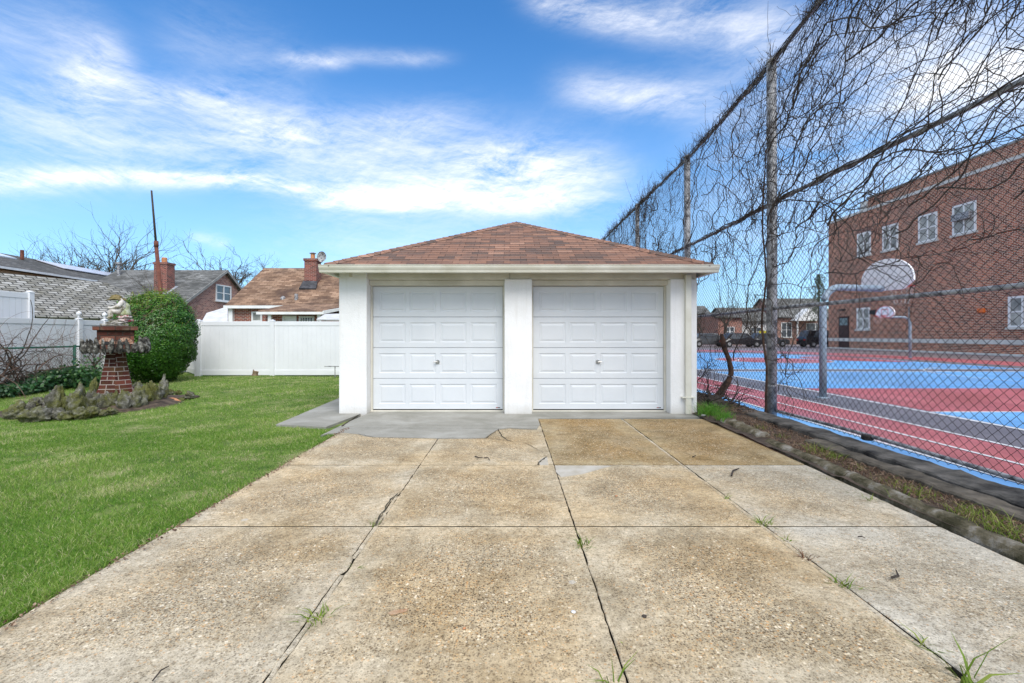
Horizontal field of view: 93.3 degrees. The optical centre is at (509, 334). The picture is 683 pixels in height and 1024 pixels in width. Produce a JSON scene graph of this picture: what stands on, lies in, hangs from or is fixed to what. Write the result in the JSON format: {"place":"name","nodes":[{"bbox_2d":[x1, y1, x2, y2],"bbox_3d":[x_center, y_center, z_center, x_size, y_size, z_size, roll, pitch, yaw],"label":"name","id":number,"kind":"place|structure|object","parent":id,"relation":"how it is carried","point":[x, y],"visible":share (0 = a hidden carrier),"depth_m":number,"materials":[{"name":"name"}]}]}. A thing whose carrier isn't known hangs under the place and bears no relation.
{"place":"outdoors","nodes":[
{"label":"outdoors","id":0,"kind":"place"},
{"bbox_2d":[0,300,76,394],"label":"bare shrub","id":1,"kind":"object","parent":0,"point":[10,368],"visible":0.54,"depth_m":10.57,"materials":[{"name":"brown plant"}]},
{"bbox_2d":[0,250,110,281],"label":"long house","id":2,"kind":"structure","parent":0,"point":[21,264],"depth_m":37.86,"materials":[{"name":"grey"}]},
{"bbox_2d":[96,257,241,319],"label":"gabled house","id":3,"kind":"structure","parent":0,"point":[204,292],"depth_m":35.40,"materials":[{"name":"grey"}]},
{"bbox_2d":[215,284,230,302],"bbox_3d":[-21.940,-3.120,37.075,0.120,1.300,2.110,0,0,0],"label":"window","id":4,"kind":"structure","parent":3,"relation":"in","point":[222,292],"depth_m":36.95,"materials":[{"name":"white paint"}]},
{"bbox_2d":[0,372,346,627],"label":"lawn","id":5,"kind":"structure","parent":0,"point":[129,429],"depth_m":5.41,"materials":[{"name":"plant"}]},
{"bbox_2d":[1,400,26,419],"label":"edging rock","id":6,"kind":"object","parent":5,"relation":"on","point":[12,411],"visible":0.62,"depth_m":7.48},
{"bbox_2d":[0,291,34,317],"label":"vinyl fence","id":7,"kind":"object","parent":5,"relation":"on","point":[12,304],"visible":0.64,"depth_m":11.74,"materials":[{"name":"plastic"}]},
{"bbox_2d":[15,405,52,422],"bbox_3d":[-7.168,1.213,7.308,0.437,0.265,0.369,-8,-1,-43],"label":"edging rock","id":8,"kind":"object","parent":5,"relation":"on","point":[40,413],"visible":0.88,"depth_m":7.22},
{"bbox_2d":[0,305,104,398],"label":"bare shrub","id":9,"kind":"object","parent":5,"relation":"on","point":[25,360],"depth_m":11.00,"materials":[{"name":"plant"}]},
{"bbox_2d":[49,407,64,420],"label":"edging rock","id":10,"kind":"object","parent":5,"relation":"on","point":[55,411],"visible":0.59,"depth_m":7.40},
{"bbox_2d":[55,410,73,420],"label":"edging rock","id":11,"kind":"object","parent":5,"relation":"on","point":[67,415],"visible":0.91,"depth_m":7.37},
{"bbox_2d":[0,367,131,397],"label":"ivy","id":12,"kind":"object","parent":5,"relation":"on","point":[49,382],"visible":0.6,"depth_m":10.90,"materials":[{"name":"green plant"}]},
{"bbox_2d":[0,345,133,382],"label":"chain link fence","id":13,"kind":"object","parent":5,"relation":"on","point":[74,348],"visible":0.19,"depth_m":11.44,"materials":[{"name":"green metal"}]},
{"bbox_2d":[44,355,104,388],"bbox_3d":[-10.256,0.967,11.541,1.723,0.972,1.216,0,0,0],"label":"leafy plant","id":14,"kind":"object","parent":5,"relation":"on","point":[85,373],"visible":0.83,"depth_m":11.49,"materials":[{"name":"green plant"}]},
{"bbox_2d":[65,382,87,410],"bbox_3d":[-7.044,1.073,7.859,0.259,0.614,0.315,0,0,-9],"label":"upright rock","id":15,"kind":"object","parent":5,"relation":"on","point":[76,398],"visible":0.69,"depth_m":7.80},
{"bbox_2d":[71,406,90,419],"bbox_3d":[-6.701,1.227,7.538,0.266,0.225,0.227,-2,4,19],"label":"edging rock","id":16,"kind":"object","parent":5,"relation":"on","point":[80,413],"visible":0.95,"depth_m":7.47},
{"bbox_2d":[0,311,184,381],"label":"vinyl fence","id":17,"kind":"object","parent":5,"relation":"on","point":[85,326],"visible":0.4,"depth_m":12.01,"materials":[{"name":"plastic"}]},
{"bbox_2d":[85,406,100,417],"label":"edging rock","id":18,"kind":"object","parent":5,"relation":"on","point":[94,410],"visible":0.62,"depth_m":7.72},
{"bbox_2d":[42,397,183,412],"bbox_3d":[-7.400,1.238,9.000,2.500,0.200,1.900,0,0,0],"label":"planting bed","id":19,"kind":"object","parent":5,"relation":"on","point":[163,401],"visible":0.06,"depth_m":8.72,"materials":[{"name":"soil"}]},
{"bbox_2d":[85,389,99,406],"bbox_3d":[-7.128,1.148,8.248,0.226,0.435,0.305,0,0,-14],"label":"upright rock","id":20,"kind":"object","parent":19,"relation":"on","point":[92,398],"visible":0.5,"depth_m":8.19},
{"bbox_2d":[102,391,114,407],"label":"upright rock","id":21,"kind":"object","parent":19,"relation":"on","point":[109,400],"visible":0.56,"depth_m":8.38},
{"bbox_2d":[79,324,150,393],"bbox_3d":[-7.613,0.547,9.352,1.083,1.505,1.119,0,0,-39],"label":"pedestal","id":22,"kind":"object","parent":19,"relation":"on","point":[115,343],"visible":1,"depth_m":9.16,"materials":[{"name":"brick"}]},
{"bbox_2d":[105,294,133,323],"bbox_3d":[-7.607,-0.474,9.396,0.538,0.601,0.423,0,0,22],"label":"statue","id":23,"kind":"object","parent":22,"relation":"on","point":[122,307],"visible":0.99,"depth_m":9.30,"materials":[{"name":"stone"}]},
{"bbox_2d":[115,389,133,408],"bbox_3d":[-6.710,1.161,8.437,0.309,0.408,0.234,7,-8,-25],"label":"upright rock","id":24,"kind":"object","parent":19,"relation":"on","point":[124,399],"visible":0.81,"depth_m":8.37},
{"bbox_2d":[129,382,148,407],"bbox_3d":[-6.627,1.112,8.615,0.313,0.520,0.397,0,-5,-9],"label":"upright rock","id":25,"kind":"object","parent":19,"relation":"on","point":[140,397],"visible":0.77,"depth_m":8.57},
{"bbox_2d":[142,383,153,401],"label":"upright rock","id":26,"kind":"object","parent":19,"relation":"on","point":[149,392],"visible":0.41,"depth_m":8.83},
{"bbox_2d":[148,380,164,399],"bbox_3d":[-6.646,1.111,9.065,0.241,0.533,0.331,6,5,21],"label":"upright rock","id":27,"kind":"object","parent":19,"relation":"on","point":[158,391],"visible":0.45,"depth_m":9.00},
{"bbox_2d":[158,374,168,397],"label":"upright rock","id":28,"kind":"object","parent":19,"relation":"on","point":[163,383],"visible":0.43,"depth_m":9.37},
{"bbox_2d":[105,284,204,381],"bbox_3d":[-9.652,-0.040,13.204,2.454,2.663,2.141,0,0,0],"label":"round bush","id":29,"kind":"object","parent":5,"relation":"on","point":[171,354],"visible":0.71,"depth_m":12.79,"materials":[{"name":"green plant"}]},
{"bbox_2d":[151,190,162,294],"bbox_3d":[-10.252,-1.463,14.200,0.598,5.537,0.124,0,0,0],"label":"rusty pole","id":30,"kind":"object","parent":5,"relation":"on","point":[157,260],"visible":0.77,"depth_m":14.17,"materials":[{"name":"metal"}]},
{"bbox_2d":[202,307,227,320],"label":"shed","id":31,"kind":"structure","parent":5,"relation":"on","point":[221,314],"depth_m":23.33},
{"bbox_2d":[196,319,338,375],"bbox_3d":[-4.850,0.438,15.139,9.848,1.823,0.172,0,0,-1],"label":"vinyl fence","id":32,"kind":"object","parent":5,"relation":"on","point":[272,347],"visible":0.38,"depth_m":15.10,"materials":[{"name":"plastic"}]},
{"bbox_2d":[316,314,338,320],"bbox_3d":[-7.677,0.139,21.711,1.837,2.323,2.107,0,0,-18],"label":"canopy","id":33,"kind":"object","parent":5,"relation":"on","point":[329,317],"visible":0.26,"depth_m":21.49,"materials":[{"name":"metal"}]},
{"bbox_2d":[276,398,360,428],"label":"side path","id":34,"kind":"structure","parent":0,"point":[326,415],"depth_m":7.47,"materials":[{"name":"concrete"}]},
{"bbox_2d":[0,419,1023,682],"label":"driveway","id":35,"kind":"structure","parent":0,"point":[700,569],"depth_m":2.55,"materials":[{"name":"concrete"}]},
{"bbox_2d":[2,427,349,629],"bbox_3d":[-2.236,1.289,4.253,0.145,0.022,4.895,0,0,0],"label":"grass edge","id":36,"kind":"object","parent":35,"relation":"on","point":[88,575],"visible":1,"depth_m":3.04,"materials":[{"name":"green plant"}]},
{"bbox_2d":[290,599,348,631],"bbox_3d":[-0.906,1.285,2.222,0.234,0.071,0.322,0,0,25],"label":"weed","id":37,"kind":"object","parent":35,"relation":"on","point":[320,614],"visible":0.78,"depth_m":2.22,"materials":[{"name":"green plant"}]},
{"bbox_2d":[320,425,538,439],"bbox_3d":[-1.004,1.308,6.487,2.847,0.030,0.945,0,0,0],"label":"cement patch","id":38,"kind":"object","parent":35,"relation":"on","point":[436,432],"visible":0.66,"depth_m":6.51,"materials":[{"name":"concrete"}]},
{"bbox_2d":[555,466,609,476],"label":"cement repair","id":39,"kind":"structure","parent":35,"relation":"on","point":[564,471],"depth_m":4.63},
{"bbox_2d":[586,652,637,682],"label":"weed","id":40,"kind":"object","parent":35,"relation":"on","point":[623,669],"visible":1,"depth_m":1.82,"materials":[{"name":"green plant"}]},
{"bbox_2d":[822,571,875,590],"bbox_3d":[1.749,1.289,2.510,0.257,0.062,0.202,0,0,11],"label":"weed","id":41,"kind":"object","parent":35,"relation":"on","point":[841,582],"visible":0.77,"depth_m":2.51,"materials":[{"name":"green plant"}]},
{"bbox_2d":[891,632,1021,682],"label":"weed","id":42,"kind":"object","parent":35,"relation":"on","point":[964,679],"visible":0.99,"depth_m":1.82,"materials":[{"name":"green plant"}]},
{"bbox_2d":[0,0,1023,311],"label":"sky","id":43,"kind":"structure","parent":0,"point":[286,130],"materials":[{"name":"blue"}]},
{"bbox_2d":[711,308,765,344],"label":"distant house","id":44,"kind":"structure","parent":0,"point":[720,311],"depth_m":66.46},
{"bbox_2d":[702,345,818,346],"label":"street","id":45,"kind":"structure","parent":0,"point":[759,346],"depth_m":54.00,"materials":[{"name":"asphalt"}]},
{"bbox_2d":[712,298,742,333],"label":"bare tree","id":46,"kind":"object","parent":45,"relation":"on","point":[725,324],"visible":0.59,"depth_m":57.58,"materials":[{"name":"brown plant"}]},
{"bbox_2d":[737,291,765,334],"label":"bare tree","id":47,"kind":"object","parent":45,"relation":"on","point":[752,326],"visible":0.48,"depth_m":63.52,"materials":[{"name":"brown plant"}]},
{"bbox_2d":[803,274,828,329],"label":"pine tree","id":48,"kind":"object","parent":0,"point":[818,293],"visible":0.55,"depth_m":61.92,"materials":[{"name":"green plant"}]},
{"bbox_2d":[692,392,1023,543],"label":"soil strip","id":49,"kind":"object","parent":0,"point":[709,418],"visible":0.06,"depth_m":4.99,"materials":[{"name":"soil"}]},
{"bbox_2d":[688,400,736,416],"bbox_3d":[3.151,1.134,7.552,0.832,0.272,0.842,0,0,0],"label":"grass tuft","id":50,"kind":"object","parent":49,"relation":"on","point":[713,408],"visible":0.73,"depth_m":7.51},
{"bbox_2d":[708,410,735,421],"bbox_3d":[3.139,1.169,7.116,0.551,0.182,0.690,0,0,0],"label":"grass tuft","id":51,"kind":"object","parent":49,"relation":"on","point":[722,416],"visible":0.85,"depth_m":7.11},
{"bbox_2d":[697,369,758,407],"bbox_3d":[3.527,1.015,8.757,1.429,0.837,2.584,0,0,0],"label":"root tangle","id":52,"kind":"object","parent":49,"relation":"on","point":[714,398],"visible":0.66,"depth_m":8.11,"materials":[{"name":"brown plant"}]},
{"bbox_2d":[697,390,1023,541],"bbox_3d":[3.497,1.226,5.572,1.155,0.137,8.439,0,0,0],"label":"dry litter","id":53,"kind":"object","parent":49,"relation":"on","point":[872,476],"visible":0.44,"depth_m":4.29,"materials":[{"name":"brown plant"}]},
{"bbox_2d":[736,408,1023,508],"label":"wall","id":54,"kind":"structure","parent":49,"relation":"on","point":[1013,496],"depth_m":4.63,"materials":[{"name":"concrete"}]},
{"bbox_2d":[883,481,942,500],"bbox_3d":[3.181,1.224,3.791,0.437,0.111,0.345,0,0,-31],"label":"grass tuft","id":55,"kind":"object","parent":49,"relation":"on","point":[918,492],"visible":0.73,"depth_m":3.79,"materials":[{"name":"green plant"}]},
{"bbox_2d":[804,439,1023,524],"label":"timber beam","id":56,"kind":"structure","parent":49,"relation":"on","point":[975,497],"depth_m":3.95,"materials":[{"name":"wood"}]},
{"bbox_2d":[936,499,1022,530],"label":"grass tuft","id":57,"kind":"object","parent":49,"relation":"on","point":[966,510],"visible":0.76,"depth_m":3.37,"materials":[{"name":"green plant"}]},
{"bbox_2d":[959,507,1023,536],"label":"grass tuft","id":58,"kind":"object","parent":49,"relation":"on","point":[997,523],"visible":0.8,"depth_m":3.17,"materials":[{"name":"green plant"}]},
{"bbox_2d":[697,370,1023,478],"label":"court lane","id":59,"kind":"structure","parent":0,"point":[1004,452],"depth_m":6.97,"materials":[{"name":"paint"}]},
{"bbox_2d":[698,382,1023,465],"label":"court line","id":60,"kind":"object","parent":59,"relation":"on","point":[899,433],"visible":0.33,"depth_m":6.20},
{"bbox_2d":[698,376,1023,449],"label":"court line","id":61,"kind":"object","parent":59,"relation":"on","point":[900,421],"visible":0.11,"depth_m":7.00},
{"bbox_2d":[697,347,1023,361],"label":"yard","id":62,"kind":"structure","parent":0,"point":[963,356],"depth_m":33.59,"materials":[{"name":"paint"}]},
{"bbox_2d":[697,333,719,346],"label":"parked car","id":63,"kind":"object","parent":62,"relation":"on","point":[701,336],"visible":0.15,"depth_m":50.18,"materials":[{"name":"grey paint"}]},
{"bbox_2d":[717,333,762,346],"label":"parked car","id":64,"kind":"object","parent":62,"relation":"on","point":[754,342],"visible":0.56,"depth_m":49.17,"materials":[{"name":"black paint"}]},
{"bbox_2d":[751,333,789,346],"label":"parked car","id":65,"kind":"object","parent":62,"relation":"on","point":[760,337],"visible":0.24,"depth_m":51.16,"materials":[{"name":"grey paint"}]},
{"bbox_2d":[796,330,828,346],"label":"parked car","id":66,"kind":"object","parent":62,"relation":"on","point":[809,339],"visible":0.48,"depth_m":48.77,"materials":[{"name":"black paint"}]},
{"bbox_2d":[697,350,1023,484],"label":"court red surround","id":67,"kind":"object","parent":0,"point":[950,359],"visible":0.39,"depth_m":25.40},
{"bbox_2d":[697,390,1023,488],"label":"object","id":68,"kind":"object","parent":67,"relation":"on","point":[983,476],"depth_m":5.24,"materials":[{"name":"paint"}]},
{"bbox_2d":[602,0,1023,484],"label":"tall chain link fence","id":69,"kind":"object","parent":68,"relation":"on","point":[772,386],"visible":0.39,"depth_m":5.93,"materials":[{"name":"metal"}]},
{"bbox_2d":[603,63,826,398],"bbox_3d":[4.060,-1.534,14.537,1.294,7.013,16.671,0,0,0],"label":"climbing vine","id":70,"kind":"object","parent":69,"relation":"attached to","point":[727,381],"visible":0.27,"depth_m":9.50,"materials":[{"name":"brown plant"}]},
{"bbox_2d":[600,0,1023,316],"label":"fence rail","id":71,"kind":"object","parent":69,"relation":"attached to","point":[737,99],"visible":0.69,"depth_m":8.00,"materials":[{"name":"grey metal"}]},
{"bbox_2d":[697,0,1023,416],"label":"climbing vine","id":72,"kind":"object","parent":69,"relation":"attached to","point":[763,188],"visible":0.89,"depth_m":6.94,"materials":[{"name":"brown plant"}]},
{"bbox_2d":[732,0,1023,281],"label":"climbing vine","id":73,"kind":"object","parent":69,"relation":"attached to","point":[852,80],"visible":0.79,"depth_m":5.75,"materials":[{"name":"brown plant"}]},
{"bbox_2d":[745,0,1023,190],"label":"climbing vine","id":74,"kind":"object","parent":69,"relation":"attached to","point":[946,13],"visible":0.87,"depth_m":5.06,"materials":[{"name":"brown plant"}]},
{"bbox_2d":[769,0,1023,345],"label":"climbing vine","id":75,"kind":"object","parent":69,"relation":"attached to","point":[943,166],"visible":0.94,"depth_m":4.65,"materials":[{"name":"brown plant"}]},
{"bbox_2d":[697,352,1023,368],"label":"court line","id":76,"kind":"object","parent":67,"relation":"on","point":[991,365],"visible":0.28,"depth_m":24.41,"materials":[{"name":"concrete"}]},
{"bbox_2d":[716,353,1022,430],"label":"court line ring","id":77,"kind":"object","parent":76,"relation":"on","point":[906,407],"visible":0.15,"depth_m":9.89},
{"bbox_2d":[697,353,1023,428],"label":"blue court","id":78,"kind":"object","parent":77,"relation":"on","point":[1010,383],"visible":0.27,"depth_m":14.69,"materials":[{"name":"paint"}]},
{"bbox_2d":[717,358,831,362],"bbox_3d":[13.300,1.300,24.600,5.200,0.001,5.200,0,0,0],"label":"court red circle","id":79,"kind":"object","parent":78,"relation":"on","point":[783,360],"visible":0.48,"depth_m":24.17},
{"bbox_2d":[801,356,907,361],"bbox_3d":[17.650,1.299,26.000,3.100,0.001,6.200,0,0,0],"label":"court red circle","id":80,"kind":"object","parent":78,"relation":"on","point":[838,358],"visible":0.6,"depth_m":25.13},
{"bbox_2d":[703,369,1023,370],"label":"court dark band","id":81,"kind":"object","parent":78,"relation":"on","point":[878,370],"visible":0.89,"depth_m":17.49,"materials":[{"name":"concrete"}]},
{"bbox_2d":[816,258,914,398],"bbox_3d":[7.505,-0.156,10.216,2.436,2.932,1.120,0,0,-14],"label":"basketball hoop","id":82,"kind":"object","parent":78,"relation":"on","point":[906,269],"visible":0.78,"depth_m":10.02,"materials":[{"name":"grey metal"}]},
{"bbox_2d":[712,371,1023,371],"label":"court line","id":83,"kind":"object","parent":78,"relation":"on","point":[883,371],"visible":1,"depth_m":17.00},
{"bbox_2d":[805,388,1023,411],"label":"court red band","id":84,"kind":"object","parent":78,"relation":"on","point":[997,402],"visible":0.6,"depth_m":9.99,"materials":[{"name":"paint"}]},
{"bbox_2d":[697,369,1023,430],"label":"court line","id":85,"kind":"object","parent":77,"relation":"on","point":[901,407],"visible":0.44,"depth_m":8.41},
{"bbox_2d":[697,388,1023,484],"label":"court line","id":86,"kind":"object","parent":67,"relation":"on","point":[883,442],"visible":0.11,"depth_m":5.68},
{"bbox_2d":[875,306,911,357],"bbox_3d":[21.564,-0.156,27.458,2.039,2.932,1.313,0,0,-22],"label":"basketball hoop","id":87,"kind":"object","parent":67,"relation":"on","point":[888,310],"visible":0.74,"depth_m":27.24,"materials":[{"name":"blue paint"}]},
{"bbox_2d":[827,137,1023,356],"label":"school building","id":88,"kind":"structure","parent":0,"point":[1006,310],"depth_m":33.93,"materials":[{"name":"brick"}]},
{"bbox_2d":[839,316,848,347],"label":"door","id":89,"kind":"structure","parent":88,"relation":"in","point":[846,324],"depth_m":44.30,"materials":[{"name":"brown metal"}]},
{"bbox_2d":[855,303,870,330],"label":"window","id":90,"kind":"structure","parent":88,"relation":"in","point":[867,319],"depth_m":41.92,"materials":[{"name":"glass"}]},
{"bbox_2d":[855,227,871,258],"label":"window","id":91,"kind":"structure","parent":88,"relation":"in","point":[864,233],"depth_m":41.85,"materials":[{"name":"glass"}]},
{"bbox_2d":[880,218,899,252],"bbox_3d":[30.625,-7.950,39.000,0.170,2.480,1.800,0,0,0],"label":"window","id":92,"kind":"structure","parent":88,"relation":"in","point":[888,247],"depth_m":38.95,"materials":[{"name":"glass"}]},
{"bbox_2d":[916,206,938,244],"bbox_3d":[30.625,-7.950,35.500,0.170,2.480,1.800,0,0,0],"label":"window","id":93,"kind":"structure","parent":88,"relation":"in","point":[927,223],"depth_m":35.44,"materials":[{"name":"glass"}]},
{"bbox_2d":[949,195,977,237],"bbox_3d":[30.530,-7.950,32.650,0.360,2.480,1.900,0,0,0],"label":"window","id":94,"kind":"structure","parent":88,"relation":"in","point":[968,213],"depth_m":32.57,"materials":[{"name":"glass"}]},
{"bbox_2d":[1005,290,1023,328],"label":"window","id":95,"kind":"structure","parent":88,"relation":"in","point":[1015,295],"depth_m":29.29,"materials":[{"name":"white paint"}]},
{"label":"driveway bed","id":96,"kind":"structure","parent":0,"visible":0},
{"bbox_2d":[344,412,702,426],"bbox_3d":[0.310,1.313,7.580,5.420,0.050,1.640,0,0,0],"label":"apron","id":97,"kind":"object","parent":96,"relation":"on","point":[438,418],"visible":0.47,"depth_m":7.50,"materials":[{"name":"concrete"}]},
{"bbox_2d":[318,221,719,415],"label":"garage","id":98,"kind":"structure","parent":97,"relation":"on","point":[516,317],"depth_m":8.12,"materials":[{"name":"white paint"}]},
{"bbox_2d":[373,286,502,409],"bbox_3d":[-1.210,0.225,8.139,2.180,2.090,0.123,0,0,0],"label":"garage door","id":99,"kind":"structure","parent":98,"relation":"in","point":[436,347],"depth_m":8.12,"materials":[{"name":"metal"}]},
{"bbox_2d":[533,286,662,409],"bbox_3d":[1.484,0.225,8.139,2.192,2.090,0.123,0,0,0],"label":"garage door","id":100,"kind":"structure","parent":98,"relation":"in","point":[595,347],"depth_m":8.12,"materials":[{"name":"metal"}]},
{"bbox_2d":[720,417,770,436],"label":"kerb","id":101,"kind":"structure","parent":96,"relation":"on","point":[744,427],"depth_m":6.41,"materials":[{"name":"concrete"}]},
{"bbox_2d":[765,438,850,481],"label":"kerb","id":102,"kind":"structure","parent":96,"relation":"on","point":[829,466],"depth_m":4.84,"materials":[{"name":"concrete"}]},
{"bbox_2d":[843,471,1023,564],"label":"kerb","id":103,"kind":"structure","parent":96,"relation":"on","point":[1007,547],"depth_m":3.29,"materials":[{"name":"concrete"}]},
{"bbox_3d":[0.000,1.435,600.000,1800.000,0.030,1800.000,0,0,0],"label":"ground","id":104,"kind":"structure","parent":0,"visible":0},
{"bbox_2d":[0,273,137,320],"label":"neighbour garage","id":105,"kind":"structure","parent":104,"relation":"on","point":[69,298],"depth_m":23.76,"materials":[{"name":"stone"}]},
{"bbox_2d":[10,203,195,272],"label":"bare tree","id":106,"kind":"object","parent":104,"relation":"on","point":[123,265],"visible":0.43,"depth_m":58.93,"materials":[{"name":"brown plant"}]},
{"bbox_2d":[168,228,258,284],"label":"bare tree","id":107,"kind":"object","parent":104,"relation":"on","point":[244,275],"visible":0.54,"depth_m":54.31,"materials":[{"name":"brown plant"}]},
{"bbox_2d":[205,249,253,286],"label":"bare tree","id":108,"kind":"object","parent":104,"relation":"on","point":[221,268],"visible":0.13,"depth_m":45.81,"materials":[{"name":"brown plant"}]},
{"bbox_2d":[223,251,338,320],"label":"brown roofed house","id":109,"kind":"structure","parent":104,"relation":"on","point":[308,292],"depth_m":27.86,"materials":[{"name":"brown"}]},
{"bbox_2d":[697,313,745,344],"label":"distant house","id":110,"kind":"structure","parent":104,"relation":"on","point":[713,326],"depth_m":62.15,"materials":[{"name":"red brick"}]},
{"bbox_2d":[752,298,828,343],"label":"distant house","id":111,"kind":"structure","parent":104,"relation":"on","point":[801,321],"depth_m":68.00,"materials":[{"name":"brick"}]},
{"bbox_2d":[781,322,792,337],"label":"window","id":112,"kind":"structure","parent":111,"relation":"in","point":[788,333],"depth_m":67.96,"materials":[{"name":"glass"}]},
{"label":"planting bed","id":113,"kind":"structure","parent":0,"visible":0},
{"bbox_2d":[43,385,65,407],"bbox_3d":[-7.565,1.109,8.063,0.270,0.543,0.262,0,0,-2],"label":"upright rock","id":114,"kind":"object","parent":113,"relation":"on","point":[51,399],"visible":0.62,"depth_m":7.99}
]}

